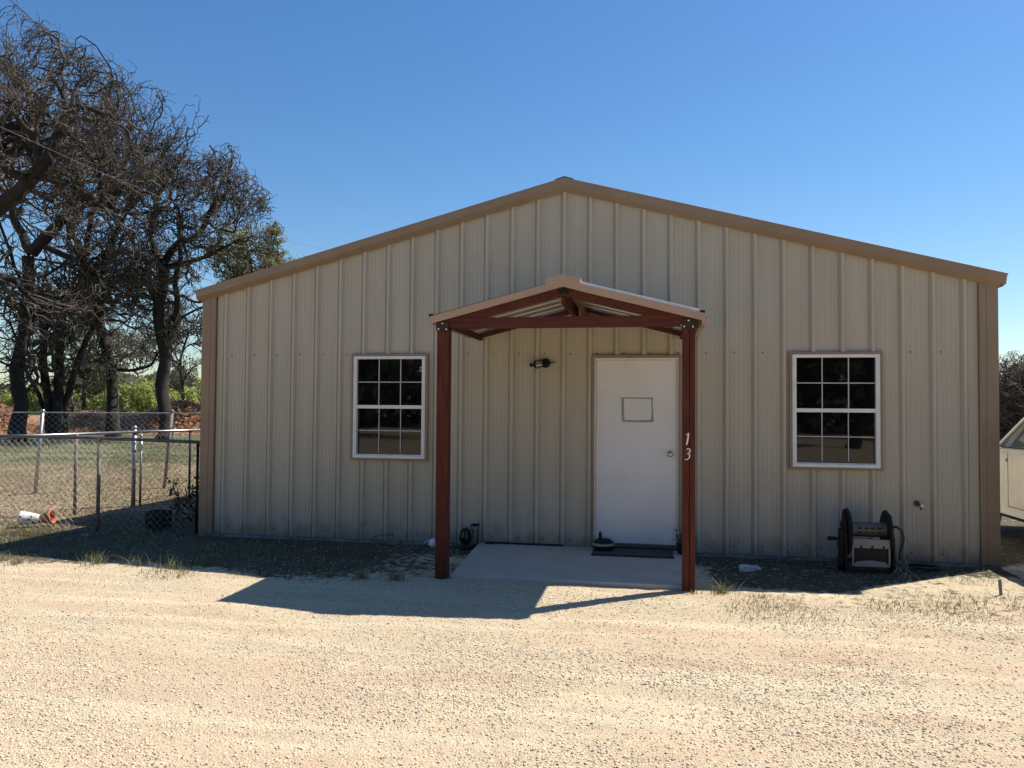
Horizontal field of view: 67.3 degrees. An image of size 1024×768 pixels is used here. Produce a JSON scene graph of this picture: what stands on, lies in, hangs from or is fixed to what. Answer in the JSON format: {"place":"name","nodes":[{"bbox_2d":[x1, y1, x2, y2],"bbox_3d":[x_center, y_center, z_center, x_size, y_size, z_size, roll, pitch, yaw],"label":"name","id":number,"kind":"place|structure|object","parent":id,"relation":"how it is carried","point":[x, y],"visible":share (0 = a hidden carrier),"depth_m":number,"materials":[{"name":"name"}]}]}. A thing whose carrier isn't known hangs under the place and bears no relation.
{"place":"outdoors","nodes":[
{"label":"outdoors","id":0,"kind":"place"},
{"bbox_2d":[0,433,199,526],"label":"yard grass","id":1,"kind":"structure","parent":0,"point":[78,467],"depth_m":19.62,"materials":[{"name":"green plant"}]},
{"bbox_2d":[0,414,1023,767],"bbox_3d":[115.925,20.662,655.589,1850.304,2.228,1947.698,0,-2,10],"label":"ground","id":2,"kind":"structure","parent":0,"point":[790,574],"depth_m":5.17,"materials":[{"name":"beige gravel"}]},
{"bbox_2d":[17,511,39,524],"bbox_3d":[-6.433,1.782,10.252,0.245,0.195,0.196,1,-2,-16],"label":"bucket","id":3,"kind":"object","parent":2,"relation":"on","point":[31,519],"visible":0.94,"depth_m":10.19,"materials":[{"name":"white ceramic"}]},
{"bbox_2d":[0,550,62,569],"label":"grass tuft","id":4,"kind":"object","parent":2,"relation":"on","point":[20,561],"visible":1,"depth_m":7.90,"materials":[{"name":"plant"}]},
{"bbox_2d":[0,379,79,414],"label":"bush","id":5,"kind":"object","parent":2,"relation":"on","point":[5,398],"visible":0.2,"depth_m":72.55,"materials":[{"name":"green plant"}]},
{"bbox_2d":[38,510,56,523],"bbox_3d":[-6.236,1.784,10.335,0.207,0.191,0.191,0,-2,10],"label":"terracotta pot","id":6,"kind":"object","parent":2,"relation":"on","point":[43,517],"visible":0.9,"depth_m":10.27,"materials":[{"name":"orange ceramic"}]},
{"bbox_2d":[37,380,101,410],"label":"bush","id":7,"kind":"object","parent":2,"relation":"on","point":[76,397],"visible":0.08,"depth_m":74.28,"materials":[{"name":"green plant"}]},
{"bbox_2d":[0,0,168,366],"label":"oak tree","id":8,"kind":"object","parent":2,"relation":"on","point":[43,168],"visible":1,"depth_m":24.23,"materials":[{"name":"brown plant"}]},
{"bbox_2d":[0,160,184,439],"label":"oak tree","id":9,"kind":"object","parent":2,"relation":"on","point":[56,399],"visible":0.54,"depth_m":34.46,"materials":[{"name":"brown plant"}]},
{"bbox_2d":[68,551,120,567],"bbox_3d":[-4.256,1.774,7.941,0.587,0.164,0.515,0,-2,10],"label":"grass tuft","id":10,"kind":"object","parent":2,"relation":"on","point":[96,561],"visible":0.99,"depth_m":7.89,"materials":[{"name":"plant"}]},
{"bbox_2d":[35,284,156,410],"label":"oak tree","id":11,"kind":"object","parent":2,"relation":"on","point":[94,390],"visible":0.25,"depth_m":58.59,"materials":[{"name":"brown plant"}]},
{"bbox_2d":[65,375,126,409],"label":"bush","id":12,"kind":"object","parent":2,"relation":"on","point":[123,381],"visible":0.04,"depth_m":78.17,"materials":[{"name":"green plant"}]},
{"bbox_2d":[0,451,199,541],"bbox_3d":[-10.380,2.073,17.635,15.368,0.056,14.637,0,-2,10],"label":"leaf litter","id":13,"kind":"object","parent":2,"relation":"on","point":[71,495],"visible":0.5,"depth_m":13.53,"materials":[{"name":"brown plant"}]},
{"bbox_2d":[0,434,199,533],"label":"chain link fence","id":14,"kind":"object","parent":2,"relation":"on","point":[99,439],"visible":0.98,"depth_m":9.97,"materials":[{"name":"metal"}]},
{"bbox_2d":[0,426,199,523],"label":"chain link fence","id":15,"kind":"object","parent":2,"relation":"on","point":[134,431],"visible":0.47,"depth_m":12.07,"materials":[{"name":"metal"}]},
{"bbox_2d":[0,409,199,493],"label":"chain link fence","id":16,"kind":"object","parent":2,"relation":"on","point":[43,412],"visible":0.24,"depth_m":14.39,"materials":[{"name":"metal"}]},
{"bbox_2d":[0,399,200,435],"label":"brush bank","id":17,"kind":"structure","parent":2,"relation":"on","point":[183,406],"depth_m":42.60,"materials":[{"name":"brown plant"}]},
{"bbox_2d":[1,363,199,392],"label":"woodland","id":18,"kind":"object","parent":2,"relation":"on","point":[126,378],"depth_m":177.11,"materials":[{"name":"green plant"}]},
{"bbox_2d":[0,23,217,441],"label":"oak tree","id":19,"kind":"object","parent":2,"relation":"on","point":[36,246],"visible":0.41,"depth_m":32.81,"materials":[{"name":"brown plant"}]},
{"bbox_2d":[6,67,225,436],"bbox_3d":[-19.376,-6.292,37.532,8.823,17.814,9.830,-1,-2,41],"label":"oak tree","id":20,"kind":"object","parent":2,"relation":"on","point":[112,393],"visible":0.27,"depth_m":37.59,"materials":[{"name":"brown plant"}]},
{"bbox_2d":[74,375,171,414],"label":"bush","id":21,"kind":"object","parent":2,"relation":"on","point":[130,399],"visible":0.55,"depth_m":70.42,"materials":[{"name":"green plant"}]},
{"bbox_2d":[114,551,153,566],"bbox_3d":[-3.798,1.757,7.776,0.468,0.190,0.420,-1,-2,44],"label":"grass tuft","id":22,"kind":"object","parent":2,"relation":"on","point":[129,563],"visible":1,"depth_m":7.79,"materials":[{"name":"green plant"}]},
{"bbox_2d":[145,509,171,528],"bbox_3d":[-4.651,1.777,10.125,0.240,0.220,0.220,0,-2,10],"label":"black crate","id":23,"kind":"object","parent":2,"relation":"on","point":[159,517],"visible":0.97,"depth_m":10.04,"materials":[{"name":"plastic"}]},
{"bbox_2d":[126,353,200,398],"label":"bush","id":24,"kind":"object","parent":2,"relation":"on","point":[171,380],"visible":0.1,"depth_m":94.99,"materials":[{"name":"green plant"}]},
{"bbox_2d":[127,287,201,399],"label":"oak tree","id":25,"kind":"object","parent":2,"relation":"on","point":[179,367],"visible":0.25,"depth_m":51.27,"materials":[{"name":"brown plant"}]},
{"bbox_2d":[134,378,200,413],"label":"bush","id":26,"kind":"object","parent":2,"relation":"on","point":[194,393],"visible":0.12,"depth_m":72.83,"materials":[{"name":"green plant"}]},
{"bbox_2d":[154,553,184,570],"bbox_3d":[-3.384,1.755,7.674,0.556,0.190,0.368,-1,-2,45],"label":"grass tuft","id":27,"kind":"object","parent":2,"relation":"on","point":[174,564],"visible":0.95,"depth_m":7.67,"materials":[{"name":"green plant"}]},
{"bbox_2d":[167,473,198,521],"bbox_3d":[-4.488,1.609,10.772,0.647,0.703,0.354,1,-2,-21],"label":"vine","id":28,"kind":"object","parent":2,"relation":"on","point":[177,504],"visible":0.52,"depth_m":10.74,"materials":[{"name":"green plant"}]},
{"bbox_2d":[87,142,285,438],"bbox_3d":[-14.481,-4.192,34.173,8.384,13.797,6.461,0,-2,10],"label":"oak tree","id":29,"kind":"object","parent":2,"relation":"on","point":[165,336],"visible":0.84,"depth_m":34.14,"materials":[{"name":"brown plant"}]},
{"bbox_2d":[203,220,304,282],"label":"oak tree","id":30,"kind":"object","parent":2,"relation":"on","point":[237,264],"visible":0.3,"depth_m":45.22,"materials":[{"name":"green plant"}]},
{"bbox_2d":[318,569,343,578],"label":"grass tuft","id":31,"kind":"object","parent":2,"relation":"on","point":[329,576],"visible":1,"depth_m":7.35,"materials":[{"name":"green plant"}]},
{"bbox_2d":[347,565,371,581],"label":"grass tuft","id":32,"kind":"object","parent":2,"relation":"on","point":[361,575],"visible":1,"depth_m":7.33,"materials":[{"name":"green plant"}]},
{"bbox_2d":[386,568,416,581],"bbox_3d":[-1.055,1.803,7.318,0.283,0.127,0.369,-1,-2,36],"label":"grass tuft","id":33,"kind":"object","parent":2,"relation":"on","point":[397,578],"visible":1,"depth_m":7.27,"materials":[{"name":"green plant"}]},
{"bbox_2d":[423,538,434,547],"bbox_3d":[-0.947,1.843,8.924,0.205,0.117,0.129,0,-2,10],"label":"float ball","id":34,"kind":"object","parent":2,"relation":"on","point":[431,543],"visible":0.75,"depth_m":8.88,"materials":[{"name":"white plastic"}]},
{"bbox_2d":[459,528,471,549],"bbox_3d":[-0.538,1.786,8.897,0.138,0.235,0.138,-1,-2,33],"label":"lantern","id":35,"kind":"object","parent":2,"relation":"on","point":[465,538],"visible":1,"depth_m":8.86,"materials":[{"name":"black metal"}]},
{"bbox_2d":[470,523,479,547],"bbox_3d":[-0.429,1.761,8.929,0.112,0.268,0.106,0,-2,10],"label":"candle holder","id":36,"kind":"object","parent":2,"relation":"on","point":[474,545],"visible":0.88,"depth_m":8.94,"materials":[{"name":"black metal"}]},
{"bbox_2d":[0,518,1007,584],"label":"grass","id":37,"kind":"structure","parent":2,"relation":"on","point":[36,539],"depth_m":8.78,"materials":[{"name":"green plant"}]},
{"bbox_2d":[451,543,681,589],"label":"porch slab","id":38,"kind":"structure","parent":2,"relation":"on","point":[543,564],"depth_m":7.71,"materials":[{"name":"concrete"}]},
{"bbox_2d":[485,541,563,546],"bbox_3d":[0.139,1.846,8.877,0.910,0.028,0.053,0,-2,10],"label":"edging strip","id":39,"kind":"object","parent":38,"relation":"on","point":[512,543],"visible":1,"depth_m":8.88,"materials":[{"name":"black plastic"}]},
{"bbox_2d":[591,548,673,558],"bbox_3d":[1.326,1.851,8.453,0.881,0.014,0.441,0,-2,10],"label":"door mat","id":40,"kind":"object","parent":38,"relation":"on","point":[645,553],"depth_m":8.37,"materials":[{"name":"rubber"}]},
{"bbox_2d":[592,531,614,550],"bbox_3d":[1.022,1.741,8.588,0.252,0.210,0.252,0,-2,10],"label":"doorstop","id":41,"kind":"object","parent":40,"relation":"on","point":[600,543],"visible":1,"depth_m":8.50,"materials":[{"name":"black metal"}]},
{"bbox_2d":[672,529,681,554],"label":"potted plant","id":42,"kind":"object","parent":38,"relation":"on","point":[679,546],"visible":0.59,"depth_m":8.39,"materials":[{"name":"green plant"}]},
{"bbox_2d":[427,274,707,591],"bbox_3d":[0.615,0.471,7.986,2.630,2.950,1.742,0,-2,10],"label":"porch","id":43,"kind":"object","parent":2,"relation":"on","point":[573,296],"visible":0.95,"depth_m":7.26,"materials":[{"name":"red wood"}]},
{"bbox_2d":[194,176,1007,568],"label":"metal building","id":44,"kind":"structure","parent":2,"relation":"on","point":[838,374],"depth_m":8.81,"materials":[{"name":"paint"}]},
{"bbox_2d":[1,127,327,249],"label":"overhead cable","id":45,"kind":"object","parent":44,"relation":"attached to","point":[147,191],"visible":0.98,"depth_m":20.41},
{"bbox_2d":[350,354,428,461],"bbox_3d":[-1.473,0.279,9.269,0.960,1.285,0.088,0,-2,10],"label":"window","id":46,"kind":"structure","parent":44,"relation":"in","point":[390,392],"depth_m":9.27,"materials":[{"name":"white plastic"}]},
{"bbox_2d":[529,358,553,368],"bbox_3d":[0.354,-0.238,8.888,0.308,0.123,0.112,1,-2,-3],"label":"wall lamp","id":47,"kind":"object","parent":44,"relation":"attached to","point":[543,363],"visible":1,"depth_m":8.87,"materials":[{"name":"black metal"}]},
{"bbox_2d":[591,355,680,548],"bbox_3d":[1.407,0.766,8.740,1.000,2.195,0.140,0,-2,10],"label":"door","id":48,"kind":"structure","parent":44,"relation":"in","point":[636,451],"depth_m":8.74,"materials":[{"name":"white paint"}]},
{"bbox_2d":[789,351,882,470],"bbox_3d":[3.517,0.291,8.371,0.958,1.285,0.088,0,-2,10],"label":"window","id":49,"kind":"structure","parent":44,"relation":"in","point":[836,398],"depth_m":8.37,"materials":[{"name":"white plastic"}]},
{"bbox_2d":[913,500,923,509],"bbox_3d":[4.327,1.285,8.159,0.062,0.091,0.125,1,-2,-10],"label":"faucet","id":50,"kind":"object","parent":44,"relation":"attached to","point":[916,503],"visible":1,"depth_m":8.19,"materials":[{"name":"grey metal"}]},
{"bbox_2d":[686,588,711,595],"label":"grass tuft","id":51,"kind":"object","parent":2,"relation":"on","point":[694,592],"visible":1,"depth_m":6.85,"materials":[{"name":"plant"}]},
{"bbox_2d":[702,577,742,595],"bbox_3d":[1.889,1.804,6.896,0.409,0.154,0.346,0,-2,10],"label":"grass tuft","id":52,"kind":"object","parent":2,"relation":"on","point":[720,590],"visible":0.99,"depth_m":6.87,"materials":[{"name":"green plant"}]},
{"bbox_2d":[739,564,760,571],"bbox_3d":[2.427,1.876,7.839,0.240,0.078,0.122,1,-2,-6],"label":"white rock","id":53,"kind":"object","parent":2,"relation":"on","point":[746,568],"visible":0.99,"depth_m":7.79,"materials":[{"name":"white stone"}]},
{"bbox_2d":[730,589,783,599],"bbox_3d":[2.145,1.845,6.741,0.447,0.072,0.439,0,-2,26],"label":"grass tuft","id":54,"kind":"object","parent":2,"relation":"on","point":[758,594],"visible":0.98,"depth_m":6.75,"materials":[{"name":"green plant"}]},
{"bbox_2d":[703,578,1023,643],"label":"gravel weeds","id":55,"kind":"object","parent":2,"relation":"on","point":[948,604],"visible":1,"depth_m":6.41,"materials":[{"name":"green plant"}]},
{"bbox_2d":[827,508,904,572],"bbox_3d":[3.611,1.592,7.862,0.743,0.633,0.470,0,-2,10],"label":"hose reel cart","id":56,"kind":"object","parent":2,"relation":"on","point":[880,552],"visible":0.98,"depth_m":7.75,"materials":[{"name":"black plastic"}]},
{"bbox_2d":[891,559,921,580],"bbox_3d":[3.920,1.832,7.593,0.283,0.148,0.212,-1,-2,43],"label":"weed","id":57,"kind":"object","parent":2,"relation":"on","point":[901,568],"visible":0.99,"depth_m":7.64,"materials":[{"name":"green plant"}]},
{"bbox_2d":[898,571,914,581],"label":"grass tuft","id":58,"kind":"object","parent":2,"relation":"on","point":[905,577],"visible":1,"depth_m":7.44,"materials":[{"name":"green plant"}]},
{"bbox_2d":[897,563,940,569],"bbox_3d":[4.128,1.863,7.934,0.571,0.082,0.297,1,-2,-6],"label":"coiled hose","id":59,"kind":"object","parent":2,"relation":"on","point":[911,566],"visible":0.88,"depth_m":7.88,"materials":[{"name":"rubber"}]},
{"bbox_2d":[998,579,1002,594],"bbox_3d":[4.375,1.839,6.889,0.028,0.190,0.008,-9,6,0],"label":"marker stake","id":60,"kind":"object","parent":2,"relation":"on","point":[1000,586],"visible":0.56,"depth_m":6.88,"materials":[{"name":"grey plastic"}]},
{"bbox_2d":[999,354,1023,440],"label":"thicket","id":61,"kind":"object","parent":2,"relation":"on","point":[1011,416],"visible":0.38,"depth_m":29.24,"materials":[{"name":"brown plant"}]},
{"bbox_2d":[999,350,1023,412],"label":"thicket","id":62,"kind":"object","parent":2,"relation":"on","point":[1008,361],"depth_m":34.67,"materials":[{"name":"brown plant"}]},
{"bbox_2d":[1000,418,1023,521],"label":"pickup truck","id":63,"kind":"object","parent":2,"relation":"on","point":[1012,474],"visible":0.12,"depth_m":9.41,"materials":[{"name":"white paint"}]},
{"bbox_2d":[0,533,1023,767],"bbox_3d":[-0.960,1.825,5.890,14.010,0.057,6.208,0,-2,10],"label":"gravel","id":64,"kind":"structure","parent":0,"point":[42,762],"depth_m":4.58,"materials":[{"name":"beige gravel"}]},
{"bbox_2d":[0,0,1023,386],"label":"sky","id":65,"kind":"structure","parent":0,"point":[896,124],"materials":[{"name":"blue"}]}
]}

